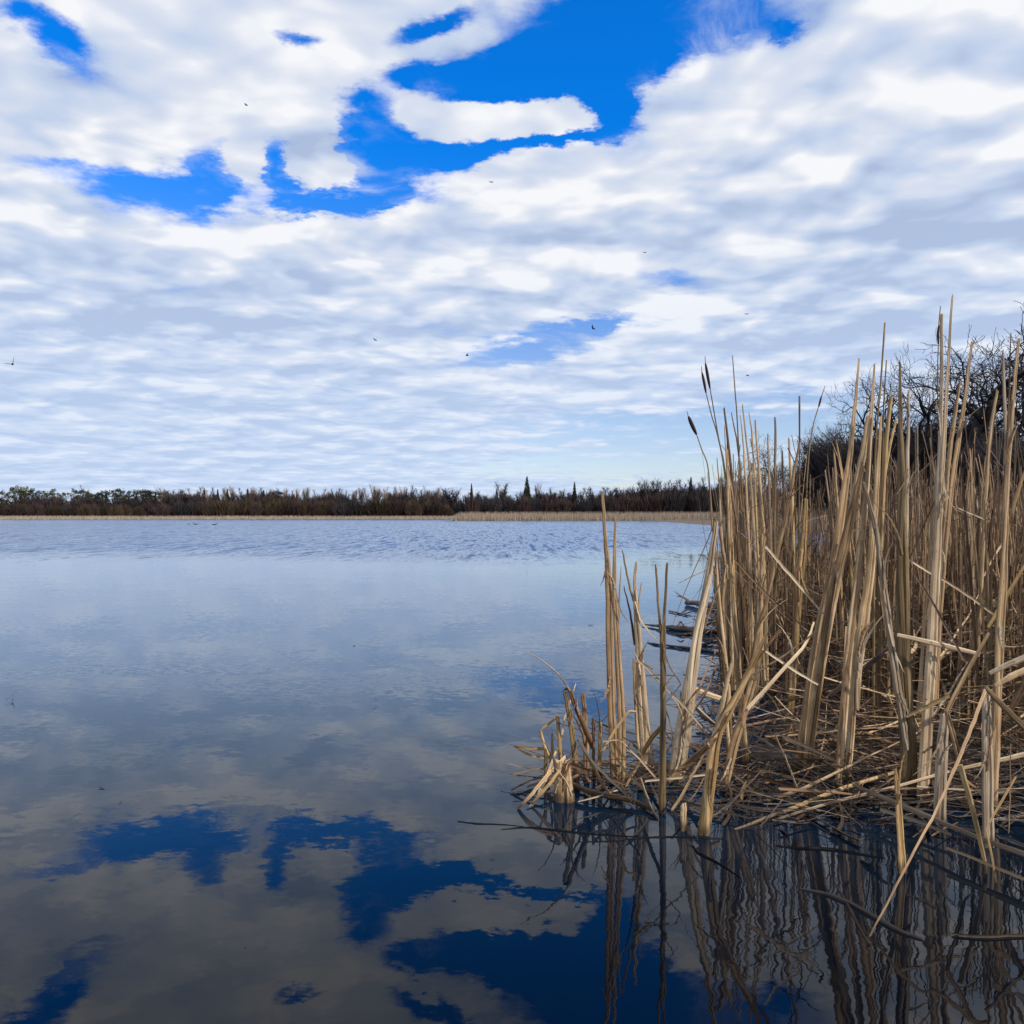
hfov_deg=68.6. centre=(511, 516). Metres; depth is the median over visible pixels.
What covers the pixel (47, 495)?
pine tree
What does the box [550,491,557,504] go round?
bare tree
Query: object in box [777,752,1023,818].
fallen reed
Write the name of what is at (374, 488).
bare tree
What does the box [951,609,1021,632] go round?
fallen reed
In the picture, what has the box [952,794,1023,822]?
fallen reed
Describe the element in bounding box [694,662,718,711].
fallen reed
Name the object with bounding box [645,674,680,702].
fallen reed
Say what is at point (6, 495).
pine tree
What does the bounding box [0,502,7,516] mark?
bush
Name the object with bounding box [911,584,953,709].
reed stalk
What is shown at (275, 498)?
bare tree
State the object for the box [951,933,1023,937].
fallen reed
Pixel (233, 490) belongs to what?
bare tree
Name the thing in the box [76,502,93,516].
bush
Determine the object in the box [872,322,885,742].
cattail
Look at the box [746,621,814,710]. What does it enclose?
fallen reed
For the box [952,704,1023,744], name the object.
fallen reed
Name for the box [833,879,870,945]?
fallen reed
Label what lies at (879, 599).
reed stalk
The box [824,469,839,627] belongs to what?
thin cattail
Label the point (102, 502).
bare tree
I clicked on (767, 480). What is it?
bare tree
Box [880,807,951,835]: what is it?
fallen reed
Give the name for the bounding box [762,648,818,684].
fallen reed
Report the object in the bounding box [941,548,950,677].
reed stalk
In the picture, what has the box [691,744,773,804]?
fallen reed
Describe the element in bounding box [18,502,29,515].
bush
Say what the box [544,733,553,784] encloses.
broken cattail
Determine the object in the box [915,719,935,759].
fallen reed
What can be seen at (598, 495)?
bare tree
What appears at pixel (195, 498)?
bare tree
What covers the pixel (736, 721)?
fallen reed
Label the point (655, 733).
fallen reed
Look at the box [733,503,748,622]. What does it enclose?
reed stalk
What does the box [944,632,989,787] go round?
fallen reed
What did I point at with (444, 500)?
bare tree
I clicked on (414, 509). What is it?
bush
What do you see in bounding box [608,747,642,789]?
fallen reed
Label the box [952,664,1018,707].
fallen reed
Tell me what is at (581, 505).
bush
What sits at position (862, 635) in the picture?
cattail
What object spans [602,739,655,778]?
fallen reed
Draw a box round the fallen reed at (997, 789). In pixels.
[947,789,1023,790]
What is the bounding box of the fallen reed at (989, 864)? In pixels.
[946,846,1023,880]
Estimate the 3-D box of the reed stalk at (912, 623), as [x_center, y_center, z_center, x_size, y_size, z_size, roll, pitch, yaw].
[1.913,0.333,3.665,0.328,1.629,0.104,0,0,-2]
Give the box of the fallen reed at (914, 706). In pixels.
[863,686,979,727]
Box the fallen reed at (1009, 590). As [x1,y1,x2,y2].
[987,565,1023,627]
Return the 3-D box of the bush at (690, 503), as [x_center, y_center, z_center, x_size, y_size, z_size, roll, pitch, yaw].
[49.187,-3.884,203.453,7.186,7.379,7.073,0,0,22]
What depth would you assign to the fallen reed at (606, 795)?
2.61 m
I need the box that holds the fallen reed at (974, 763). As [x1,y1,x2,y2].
[933,757,1021,771]
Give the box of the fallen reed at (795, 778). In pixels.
[758,768,816,783]
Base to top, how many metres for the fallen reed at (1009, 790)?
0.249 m
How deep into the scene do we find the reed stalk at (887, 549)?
3.96 m
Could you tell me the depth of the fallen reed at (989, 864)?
2.08 m
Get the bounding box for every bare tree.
[10,494,22,506]
[56,497,65,506]
[99,498,108,507]
[131,499,140,509]
[149,494,158,506]
[154,487,164,501]
[162,493,171,505]
[180,490,191,503]
[190,494,198,505]
[210,487,216,497]
[220,488,226,498]
[226,493,236,502]
[228,486,236,500]
[237,488,242,501]
[239,492,251,501]
[268,491,278,500]
[301,487,308,498]
[346,491,360,515]
[357,487,364,501]
[363,489,371,502]
[370,485,382,498]
[370,490,381,516]
[380,486,387,499]
[398,485,407,496]
[418,495,429,505]
[439,493,446,505]
[441,487,461,515]
[468,490,481,498]
[492,481,508,499]
[497,492,504,501]
[515,493,521,502]
[533,490,545,501]
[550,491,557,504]
[557,487,566,501]
[577,487,586,500]
[581,487,594,501]
[587,489,597,502]
[597,487,604,501]
[603,488,615,499]
[612,487,619,498]
[625,484,637,497]
[637,478,647,501]
[647,479,662,500]
[658,481,670,495]
[665,479,677,490]
[670,480,684,491]
[676,478,687,492]
[698,476,708,496]
[712,470,743,517]
[720,460,767,505]
[740,426,788,501]
[756,457,787,501]
[784,420,822,489]
[797,403,849,453]
[817,401,874,444]
[825,367,913,443]
[857,345,1019,489]
[861,345,1020,447]
[879,311,1023,455]
[893,373,962,434]
[923,400,966,433]
[961,323,1023,428]
[967,301,1023,421]
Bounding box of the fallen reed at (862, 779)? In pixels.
[843,775,889,782]
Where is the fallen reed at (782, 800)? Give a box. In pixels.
[716,779,848,817]
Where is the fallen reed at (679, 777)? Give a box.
[645,772,718,781]
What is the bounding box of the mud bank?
[625,561,1023,787]
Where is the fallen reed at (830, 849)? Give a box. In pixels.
[776,845,883,857]
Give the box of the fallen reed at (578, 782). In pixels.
[550,726,588,797]
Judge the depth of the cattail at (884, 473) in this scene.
3.22 m
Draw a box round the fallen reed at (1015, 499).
[1008,471,1023,537]
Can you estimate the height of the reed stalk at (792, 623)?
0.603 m
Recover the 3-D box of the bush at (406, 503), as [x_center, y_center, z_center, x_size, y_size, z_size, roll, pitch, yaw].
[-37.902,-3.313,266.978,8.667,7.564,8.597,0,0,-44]
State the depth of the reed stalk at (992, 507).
3.94 m
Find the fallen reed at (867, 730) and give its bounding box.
[836,729,879,731]
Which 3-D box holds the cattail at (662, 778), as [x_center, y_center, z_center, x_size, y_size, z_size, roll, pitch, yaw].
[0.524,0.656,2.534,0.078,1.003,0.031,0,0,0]
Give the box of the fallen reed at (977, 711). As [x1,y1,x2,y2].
[869,689,986,936]
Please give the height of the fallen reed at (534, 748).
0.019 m
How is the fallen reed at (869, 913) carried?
on the water
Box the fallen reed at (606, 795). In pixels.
[572,782,654,810]
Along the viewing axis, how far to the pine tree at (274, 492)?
280.52 m
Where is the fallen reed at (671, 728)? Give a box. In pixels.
[666,710,725,747]
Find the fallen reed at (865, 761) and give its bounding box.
[845,746,888,776]
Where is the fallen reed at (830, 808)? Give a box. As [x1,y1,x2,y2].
[785,772,834,815]
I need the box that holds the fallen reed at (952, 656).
[911,644,1007,673]
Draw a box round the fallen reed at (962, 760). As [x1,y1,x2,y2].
[934,734,974,768]
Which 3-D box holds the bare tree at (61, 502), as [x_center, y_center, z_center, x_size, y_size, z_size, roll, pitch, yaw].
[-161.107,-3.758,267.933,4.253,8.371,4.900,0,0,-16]
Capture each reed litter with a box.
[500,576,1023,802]
[552,735,1023,852]
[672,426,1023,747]
[703,575,1023,785]
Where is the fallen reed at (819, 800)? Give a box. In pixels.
[764,775,867,804]
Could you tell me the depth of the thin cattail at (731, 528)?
3.89 m
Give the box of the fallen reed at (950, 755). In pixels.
[933,714,952,759]
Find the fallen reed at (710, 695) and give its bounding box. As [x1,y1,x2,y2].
[696,687,721,701]
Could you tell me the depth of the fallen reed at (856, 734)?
3.08 m
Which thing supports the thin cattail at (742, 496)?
in the water
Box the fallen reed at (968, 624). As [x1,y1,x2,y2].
[910,621,1020,629]
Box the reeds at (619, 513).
[517,510,719,514]
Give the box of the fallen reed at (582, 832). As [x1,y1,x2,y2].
[506,827,665,837]
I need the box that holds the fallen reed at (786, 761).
[774,733,800,795]
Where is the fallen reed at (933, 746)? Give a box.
[857,745,935,772]
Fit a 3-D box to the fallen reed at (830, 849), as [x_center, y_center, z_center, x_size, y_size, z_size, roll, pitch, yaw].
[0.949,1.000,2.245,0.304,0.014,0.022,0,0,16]
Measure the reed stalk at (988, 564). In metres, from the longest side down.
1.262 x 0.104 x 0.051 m
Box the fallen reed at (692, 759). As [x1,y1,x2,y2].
[666,743,708,783]
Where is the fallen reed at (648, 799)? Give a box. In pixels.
[640,778,659,820]
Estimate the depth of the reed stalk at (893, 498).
3.96 m
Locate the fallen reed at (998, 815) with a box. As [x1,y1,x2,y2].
[833,749,999,816]
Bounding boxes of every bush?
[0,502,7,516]
[2,501,25,516]
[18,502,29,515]
[24,502,45,516]
[43,505,53,515]
[49,504,63,516]
[60,503,71,516]
[68,505,78,516]
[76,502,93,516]
[89,502,100,516]
[98,504,110,516]
[107,504,124,516]
[121,504,131,516]
[131,507,146,517]
[141,501,155,516]
[147,507,154,515]
[153,502,170,517]
[169,500,181,516]
[172,501,191,516]
[183,501,199,516]
[198,500,212,516]
[202,498,220,516]
[211,497,237,516]
[231,500,244,515]
[236,496,253,516]
[247,501,263,517]
[258,497,269,516]
[262,497,286,516]
[277,497,295,516]
[281,501,302,516]
[295,499,312,516]
[305,498,323,517]
[315,500,334,516]
[325,499,335,516]
[332,502,351,516]
[346,499,365,516]
[357,500,371,516]
[364,496,389,515]
[380,496,390,517]
[387,499,406,516]
[398,498,413,516]
[404,500,422,516]
[419,500,432,516]
[425,499,446,516]
[441,504,452,516]
[464,496,481,513]
[478,496,488,513]
[486,496,502,513]
[500,496,508,513]
[502,496,519,514]
[518,496,531,513]
[530,496,543,513]
[540,495,554,513]
[551,497,570,514]
[563,497,573,512]
[574,495,592,512]
[586,496,599,512]
[598,495,612,511]
[605,492,619,513]
[617,492,634,512]
[628,495,644,512]
[640,492,660,512]
[650,489,669,514]
[662,490,686,512]
[674,488,691,511]
[684,492,698,512]
[687,487,709,513]
[704,487,720,512]
[784,441,833,518]
[796,430,874,514]
[811,428,934,512]
[870,412,1021,499]
[890,427,1018,509]
[922,431,1000,508]
[956,426,1023,500]
[966,434,1023,519]
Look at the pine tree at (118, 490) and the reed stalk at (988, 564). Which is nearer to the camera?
the reed stalk at (988, 564)
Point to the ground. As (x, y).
(706, 521)
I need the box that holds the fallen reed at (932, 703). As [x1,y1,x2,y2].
[905,693,949,717]
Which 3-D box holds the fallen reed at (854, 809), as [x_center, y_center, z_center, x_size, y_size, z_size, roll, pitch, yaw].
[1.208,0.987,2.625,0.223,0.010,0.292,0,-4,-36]
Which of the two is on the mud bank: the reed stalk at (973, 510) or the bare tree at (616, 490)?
the reed stalk at (973, 510)
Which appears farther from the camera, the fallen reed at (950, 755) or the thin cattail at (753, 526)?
the thin cattail at (753, 526)
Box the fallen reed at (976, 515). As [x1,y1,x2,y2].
[958,508,989,521]
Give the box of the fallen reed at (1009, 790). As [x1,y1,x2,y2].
[1008,744,1010,833]
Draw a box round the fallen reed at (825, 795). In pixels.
[735,771,893,829]
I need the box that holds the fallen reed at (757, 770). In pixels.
[740,740,836,778]
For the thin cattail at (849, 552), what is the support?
on the mud bank
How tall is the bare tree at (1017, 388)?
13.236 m
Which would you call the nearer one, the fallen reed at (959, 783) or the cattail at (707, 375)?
the fallen reed at (959, 783)
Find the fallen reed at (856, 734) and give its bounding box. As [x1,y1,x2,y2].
[818,719,916,754]
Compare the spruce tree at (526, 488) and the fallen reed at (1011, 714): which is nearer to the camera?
the fallen reed at (1011, 714)
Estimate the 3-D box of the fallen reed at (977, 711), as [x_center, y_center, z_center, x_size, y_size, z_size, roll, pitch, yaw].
[1.123,0.762,1.978,0.698,0.516,0.035,0,0,-38]
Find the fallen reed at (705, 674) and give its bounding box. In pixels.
[695,649,716,701]
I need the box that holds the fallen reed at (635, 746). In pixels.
[622,737,645,760]
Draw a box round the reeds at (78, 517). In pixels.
[0,514,459,520]
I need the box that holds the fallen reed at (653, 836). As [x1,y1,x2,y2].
[581,836,724,841]
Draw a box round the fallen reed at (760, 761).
[652,759,826,778]
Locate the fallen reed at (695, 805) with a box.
[666,796,751,818]
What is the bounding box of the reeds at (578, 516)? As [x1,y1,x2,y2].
[451,510,724,520]
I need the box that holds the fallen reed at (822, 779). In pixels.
[758,741,899,800]
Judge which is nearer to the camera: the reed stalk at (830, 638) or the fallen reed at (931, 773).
the fallen reed at (931, 773)
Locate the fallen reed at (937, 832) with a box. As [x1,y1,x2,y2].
[931,816,958,835]
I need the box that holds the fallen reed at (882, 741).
[875,732,931,782]
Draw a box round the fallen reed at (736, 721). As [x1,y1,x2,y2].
[666,705,800,733]
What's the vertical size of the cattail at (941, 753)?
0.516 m
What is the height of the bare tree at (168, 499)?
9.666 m
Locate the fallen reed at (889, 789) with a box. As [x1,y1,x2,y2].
[874,785,980,791]
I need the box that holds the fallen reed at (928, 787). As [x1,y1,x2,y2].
[917,786,1023,790]
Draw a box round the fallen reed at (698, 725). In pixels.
[675,706,751,759]
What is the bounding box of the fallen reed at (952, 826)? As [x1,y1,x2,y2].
[852,783,1023,856]
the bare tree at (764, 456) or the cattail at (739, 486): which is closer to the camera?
the cattail at (739, 486)
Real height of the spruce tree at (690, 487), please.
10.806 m
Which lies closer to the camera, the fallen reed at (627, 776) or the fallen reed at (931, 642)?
the fallen reed at (931, 642)
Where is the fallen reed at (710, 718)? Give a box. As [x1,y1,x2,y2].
[695,704,759,732]
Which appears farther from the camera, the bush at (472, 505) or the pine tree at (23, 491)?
the pine tree at (23, 491)
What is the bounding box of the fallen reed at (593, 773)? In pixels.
[570,763,624,784]
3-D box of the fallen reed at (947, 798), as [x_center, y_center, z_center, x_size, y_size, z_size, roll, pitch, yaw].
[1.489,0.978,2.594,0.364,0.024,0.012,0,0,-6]
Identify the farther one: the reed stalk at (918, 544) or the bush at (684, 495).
the bush at (684, 495)
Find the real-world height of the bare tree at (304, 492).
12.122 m
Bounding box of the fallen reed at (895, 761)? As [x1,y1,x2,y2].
[888,739,898,774]
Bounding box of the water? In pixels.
[0,519,1023,1023]
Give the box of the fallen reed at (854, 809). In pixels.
[802,796,892,815]
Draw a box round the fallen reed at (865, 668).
[828,647,887,696]
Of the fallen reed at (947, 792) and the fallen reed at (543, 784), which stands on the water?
the fallen reed at (543, 784)
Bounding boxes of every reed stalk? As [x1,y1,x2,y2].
[679,569,720,644]
[731,504,751,666]
[731,561,741,673]
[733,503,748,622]
[734,501,738,691]
[743,483,754,692]
[745,585,746,663]
[751,498,763,706]
[752,510,783,652]
[761,473,764,671]
[768,601,801,693]
[776,472,780,629]
[776,512,789,641]
[780,557,800,694]
[788,606,792,653]
[799,604,814,700]
[803,610,845,668]
[807,558,819,607]
[814,545,820,602]
[822,497,863,694]
[824,522,833,672]
[826,520,881,733]
[828,508,838,652]
[833,449,847,575]
[835,570,848,685]
[842,578,879,625]
[844,469,851,622]
[844,626,846,651]
[853,485,861,571]
[859,505,916,712]
[864,532,866,693]
[866,439,889,706]
[869,536,910,718]
[879,417,925,663]
[882,472,888,626]
[883,476,890,647]
[885,496,929,577]
[888,534,957,657]
[889,459,896,528]
[894,458,896,509]
[909,463,913,531]
[910,539,954,624]
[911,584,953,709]
[912,533,924,703]
[915,474,935,744]
[917,425,920,569]
[919,608,1014,699]
[922,523,943,699]
[923,528,953,695]
[925,512,991,621]
[930,422,932,538]
[930,438,934,473]
[931,508,973,643]
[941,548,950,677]
[946,554,960,674]
[948,542,956,676]
[949,480,957,591]
[953,533,989,730]
[959,454,981,749]
[960,444,962,584]
[963,432,975,507]
[963,561,1021,656]
[967,451,975,706]
[967,482,970,536]
[967,486,974,597]
[968,470,984,717]
[970,449,980,597]
[970,472,995,712]
[972,427,974,519]
[978,454,1010,703]
[981,409,995,519]
[981,490,991,693]
[981,557,994,680]
[983,408,1005,600]
[984,542,1023,669]
[989,569,1021,626]
[990,463,999,551]
[992,422,1006,655]
[992,426,1003,574]
[993,433,999,610]
[995,441,1004,586]
[996,522,1021,608]
[999,507,1016,690]
[1003,520,1023,698]
[1006,545,1023,742]
[1009,440,1017,549]
[1010,468,1018,633]
[1011,416,1018,565]
[1012,496,1018,697]
[1015,425,1023,610]
[1017,522,1023,614]
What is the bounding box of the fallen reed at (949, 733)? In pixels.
[889,727,981,739]
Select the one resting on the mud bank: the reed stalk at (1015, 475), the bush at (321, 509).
the reed stalk at (1015, 475)
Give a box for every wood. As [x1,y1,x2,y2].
[9,483,785,516]
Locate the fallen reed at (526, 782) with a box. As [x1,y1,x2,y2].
[510,776,542,792]
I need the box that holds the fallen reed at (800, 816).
[795,810,811,819]
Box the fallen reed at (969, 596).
[942,578,993,613]
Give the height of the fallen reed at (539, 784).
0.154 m
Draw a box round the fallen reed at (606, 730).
[603,728,690,774]
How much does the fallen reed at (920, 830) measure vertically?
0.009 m
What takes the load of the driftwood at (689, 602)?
on the mud bank
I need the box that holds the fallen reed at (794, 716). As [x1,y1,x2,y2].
[774,696,831,749]
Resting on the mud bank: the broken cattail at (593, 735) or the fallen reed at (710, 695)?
the broken cattail at (593, 735)
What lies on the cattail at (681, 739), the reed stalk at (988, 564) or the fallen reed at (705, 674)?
the fallen reed at (705, 674)
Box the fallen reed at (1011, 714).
[983,686,1023,730]
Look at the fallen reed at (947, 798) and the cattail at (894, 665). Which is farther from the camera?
the cattail at (894, 665)
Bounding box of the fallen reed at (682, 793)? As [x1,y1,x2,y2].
[627,722,704,811]
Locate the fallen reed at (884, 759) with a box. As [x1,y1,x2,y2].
[845,747,960,779]
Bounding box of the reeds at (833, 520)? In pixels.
[757,501,1021,535]
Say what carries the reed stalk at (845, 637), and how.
on the mud bank
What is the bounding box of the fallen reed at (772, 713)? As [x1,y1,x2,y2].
[753,705,799,721]
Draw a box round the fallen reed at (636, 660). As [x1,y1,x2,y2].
[635,659,652,669]
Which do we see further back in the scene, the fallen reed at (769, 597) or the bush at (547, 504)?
the bush at (547, 504)
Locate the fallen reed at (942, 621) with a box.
[913,572,966,662]
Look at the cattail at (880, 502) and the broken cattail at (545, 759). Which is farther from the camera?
the cattail at (880, 502)
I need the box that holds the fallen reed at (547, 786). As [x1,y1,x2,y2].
[532,768,561,803]
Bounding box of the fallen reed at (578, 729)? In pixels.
[556,716,608,737]
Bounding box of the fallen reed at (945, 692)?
[939,676,947,710]
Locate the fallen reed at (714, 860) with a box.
[692,844,740,877]
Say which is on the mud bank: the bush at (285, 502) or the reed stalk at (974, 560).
the reed stalk at (974, 560)
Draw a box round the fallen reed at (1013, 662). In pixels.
[989,654,1023,674]
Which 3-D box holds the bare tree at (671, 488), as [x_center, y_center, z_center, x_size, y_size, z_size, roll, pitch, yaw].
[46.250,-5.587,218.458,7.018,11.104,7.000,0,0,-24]
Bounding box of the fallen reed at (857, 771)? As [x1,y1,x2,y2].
[800,756,935,774]
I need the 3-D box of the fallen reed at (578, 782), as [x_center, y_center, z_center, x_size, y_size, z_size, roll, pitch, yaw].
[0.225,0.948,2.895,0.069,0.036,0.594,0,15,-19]
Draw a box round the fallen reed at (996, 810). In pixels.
[985,777,1016,882]
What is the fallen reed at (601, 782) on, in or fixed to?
on the water
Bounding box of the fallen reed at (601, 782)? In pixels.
[577,738,609,792]
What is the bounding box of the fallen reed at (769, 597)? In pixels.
[733,559,808,632]
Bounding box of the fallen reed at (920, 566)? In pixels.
[909,559,930,573]
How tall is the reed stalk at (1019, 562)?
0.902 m
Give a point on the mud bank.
(895, 732)
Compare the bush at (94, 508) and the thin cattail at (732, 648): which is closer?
the thin cattail at (732, 648)
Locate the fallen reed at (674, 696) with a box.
[638,660,704,731]
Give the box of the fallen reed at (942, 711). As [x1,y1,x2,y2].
[939,691,951,716]
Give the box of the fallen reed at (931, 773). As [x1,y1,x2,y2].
[829,742,934,787]
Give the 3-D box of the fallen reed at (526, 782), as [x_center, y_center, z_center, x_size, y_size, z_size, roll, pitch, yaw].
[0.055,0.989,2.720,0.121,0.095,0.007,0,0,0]
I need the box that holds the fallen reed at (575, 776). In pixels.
[547,757,609,792]
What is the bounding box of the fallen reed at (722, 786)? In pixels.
[680,779,751,822]
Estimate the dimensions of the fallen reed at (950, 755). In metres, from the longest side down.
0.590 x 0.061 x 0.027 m
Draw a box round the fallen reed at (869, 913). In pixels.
[800,888,922,939]
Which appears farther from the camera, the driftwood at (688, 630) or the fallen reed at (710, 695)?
the driftwood at (688, 630)
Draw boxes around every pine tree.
[0,491,14,505]
[7,487,16,502]
[11,484,29,499]
[15,489,32,500]
[31,490,44,497]
[44,488,56,498]
[61,492,68,501]
[68,488,77,498]
[72,489,85,499]
[79,491,92,498]
[92,492,106,504]
[101,490,113,500]
[109,488,123,500]
[112,490,125,499]
[120,491,131,498]
[137,489,150,505]
[142,489,152,499]
[271,490,283,498]
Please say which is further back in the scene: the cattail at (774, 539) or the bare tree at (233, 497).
the bare tree at (233, 497)
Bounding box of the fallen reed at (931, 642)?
[896,633,979,655]
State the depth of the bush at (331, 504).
265.31 m
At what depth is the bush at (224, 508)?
261.00 m
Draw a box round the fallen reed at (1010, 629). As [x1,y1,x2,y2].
[959,603,1012,649]
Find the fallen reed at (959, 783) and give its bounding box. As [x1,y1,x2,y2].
[951,775,1023,784]
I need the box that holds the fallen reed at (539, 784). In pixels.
[517,755,565,808]
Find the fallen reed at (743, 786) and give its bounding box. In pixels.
[669,754,749,799]
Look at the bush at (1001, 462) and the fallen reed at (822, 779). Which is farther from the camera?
the bush at (1001, 462)
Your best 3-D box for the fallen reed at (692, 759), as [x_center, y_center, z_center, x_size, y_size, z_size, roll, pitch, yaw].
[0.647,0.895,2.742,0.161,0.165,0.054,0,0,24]
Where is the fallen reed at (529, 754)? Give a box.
[515,746,543,758]
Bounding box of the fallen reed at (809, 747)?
[776,732,835,761]
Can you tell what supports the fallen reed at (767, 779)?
on the reed litter at (855, 801)
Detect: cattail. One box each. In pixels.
[520,648,595,783]
[537,734,579,802]
[539,715,561,763]
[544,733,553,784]
[562,693,589,781]
[592,717,636,780]
[593,692,622,782]
[601,491,629,781]
[622,550,657,771]
[655,562,678,813]
[668,412,721,781]
[680,802,686,831]
[695,629,781,835]
[701,366,728,666]
[701,527,733,772]
[705,359,730,685]
[715,671,756,788]
[717,459,726,584]
[719,499,726,650]
[721,406,746,689]
[723,563,749,767]
[724,425,733,689]
[727,450,735,689]
[731,412,747,587]
[732,355,740,658]
[738,419,768,684]
[740,413,754,678]
[742,404,762,689]
[748,412,765,686]
[748,441,802,681]
[750,485,789,698]
[767,433,773,688]
[773,417,776,697]
[775,498,809,718]
[782,450,787,689]
[788,437,810,688]
[793,358,859,770]
[797,396,800,694]
[802,414,868,772]
[805,387,824,680]
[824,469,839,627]
[827,454,838,683]
[831,439,861,689]
[833,451,843,681]
[835,363,875,787]
[844,415,895,782]
[861,480,909,749]
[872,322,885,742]
[873,360,919,797]
[879,396,892,549]
[879,418,897,524]
[880,360,886,706]
[894,752,905,873]
[915,712,952,823]
[916,294,957,800]
[931,306,949,569]
[935,341,981,699]
[940,381,960,572]
[973,693,996,847]
[976,388,999,663]
[991,332,1021,808]
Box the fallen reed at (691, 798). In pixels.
[688,776,704,801]
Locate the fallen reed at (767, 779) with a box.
[733,766,845,807]
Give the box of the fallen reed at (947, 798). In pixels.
[903,794,980,803]
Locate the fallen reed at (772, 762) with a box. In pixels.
[655,740,832,770]
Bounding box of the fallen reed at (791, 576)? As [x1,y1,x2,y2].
[765,546,823,613]
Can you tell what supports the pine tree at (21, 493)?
on the ground
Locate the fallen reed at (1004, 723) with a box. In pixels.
[972,702,1023,734]
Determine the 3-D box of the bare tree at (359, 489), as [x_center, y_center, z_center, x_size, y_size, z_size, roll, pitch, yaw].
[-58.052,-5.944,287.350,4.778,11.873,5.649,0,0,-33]
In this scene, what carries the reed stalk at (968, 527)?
on the mud bank
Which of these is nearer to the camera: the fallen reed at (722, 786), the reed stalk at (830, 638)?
the fallen reed at (722, 786)
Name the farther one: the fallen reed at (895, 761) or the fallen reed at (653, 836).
the fallen reed at (895, 761)
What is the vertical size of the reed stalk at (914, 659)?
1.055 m
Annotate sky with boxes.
[0,0,1023,504]
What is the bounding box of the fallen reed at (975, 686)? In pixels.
[917,684,1019,691]
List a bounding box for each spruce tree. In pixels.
[523,476,531,501]
[572,482,577,511]
[688,477,693,494]
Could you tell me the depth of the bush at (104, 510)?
262.48 m
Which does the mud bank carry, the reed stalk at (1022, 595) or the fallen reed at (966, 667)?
the reed stalk at (1022, 595)
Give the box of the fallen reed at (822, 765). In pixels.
[791,762,892,784]
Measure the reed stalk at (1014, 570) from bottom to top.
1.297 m
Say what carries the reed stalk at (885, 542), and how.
on the mud bank
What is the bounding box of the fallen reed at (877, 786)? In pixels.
[869,762,1023,794]
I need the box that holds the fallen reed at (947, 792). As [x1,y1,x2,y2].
[917,779,979,795]
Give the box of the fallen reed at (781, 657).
[752,630,816,675]
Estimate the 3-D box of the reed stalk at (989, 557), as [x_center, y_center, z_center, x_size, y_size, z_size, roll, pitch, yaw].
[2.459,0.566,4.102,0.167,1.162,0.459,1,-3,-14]
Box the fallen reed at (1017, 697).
[1002,675,1023,721]
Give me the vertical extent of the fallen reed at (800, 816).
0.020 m
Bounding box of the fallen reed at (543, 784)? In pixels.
[529,684,575,806]
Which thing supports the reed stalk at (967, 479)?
on the mud bank
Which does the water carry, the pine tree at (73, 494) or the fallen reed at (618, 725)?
the fallen reed at (618, 725)
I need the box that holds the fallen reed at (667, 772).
[634,762,705,803]
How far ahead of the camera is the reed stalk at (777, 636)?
4.16 m
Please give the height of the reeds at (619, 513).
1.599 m
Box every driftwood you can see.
[642,621,716,635]
[648,642,720,653]
[669,610,696,615]
[675,592,715,608]
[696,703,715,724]
[701,637,716,645]
[706,610,716,628]
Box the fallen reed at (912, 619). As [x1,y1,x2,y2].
[890,604,982,658]
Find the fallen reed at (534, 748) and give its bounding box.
[513,746,543,750]
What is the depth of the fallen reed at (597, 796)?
2.60 m
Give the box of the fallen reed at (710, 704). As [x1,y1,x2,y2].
[679,703,750,782]
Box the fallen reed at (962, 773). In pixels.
[958,764,987,873]
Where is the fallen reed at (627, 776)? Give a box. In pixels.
[612,763,640,790]
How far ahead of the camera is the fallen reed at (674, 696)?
2.66 m
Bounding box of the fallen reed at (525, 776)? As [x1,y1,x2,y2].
[510,774,542,778]
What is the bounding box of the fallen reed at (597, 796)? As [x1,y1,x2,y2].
[578,789,617,801]
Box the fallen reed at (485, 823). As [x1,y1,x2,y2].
[458,821,522,826]
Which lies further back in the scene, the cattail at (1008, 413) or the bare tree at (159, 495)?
the bare tree at (159, 495)
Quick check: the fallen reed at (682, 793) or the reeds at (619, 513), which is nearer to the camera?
the fallen reed at (682, 793)
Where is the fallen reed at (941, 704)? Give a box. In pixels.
[916,654,972,734]
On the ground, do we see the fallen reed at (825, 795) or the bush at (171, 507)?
the bush at (171, 507)
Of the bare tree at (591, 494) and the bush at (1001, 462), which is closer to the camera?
the bush at (1001, 462)
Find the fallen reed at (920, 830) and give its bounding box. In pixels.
[872,802,930,837]
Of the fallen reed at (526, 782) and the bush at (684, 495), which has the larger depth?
the bush at (684, 495)
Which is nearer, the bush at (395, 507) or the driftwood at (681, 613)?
the driftwood at (681, 613)
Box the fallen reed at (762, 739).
[732,720,834,785]
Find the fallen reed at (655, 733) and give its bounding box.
[625,726,659,787]
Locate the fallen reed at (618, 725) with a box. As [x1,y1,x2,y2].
[602,710,635,750]
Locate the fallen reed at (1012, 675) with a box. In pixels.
[994,667,1023,687]
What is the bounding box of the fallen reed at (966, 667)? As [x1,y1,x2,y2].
[940,662,1018,673]
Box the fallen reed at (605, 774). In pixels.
[578,741,631,797]
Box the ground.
[1,516,817,531]
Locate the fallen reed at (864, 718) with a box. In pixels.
[833,697,899,742]
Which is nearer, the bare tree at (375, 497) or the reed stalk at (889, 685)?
the reed stalk at (889, 685)
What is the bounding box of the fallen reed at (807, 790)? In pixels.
[778,787,874,797]
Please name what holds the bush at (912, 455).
on the ground
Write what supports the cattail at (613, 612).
on the mud bank
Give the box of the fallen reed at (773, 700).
[767,693,864,722]

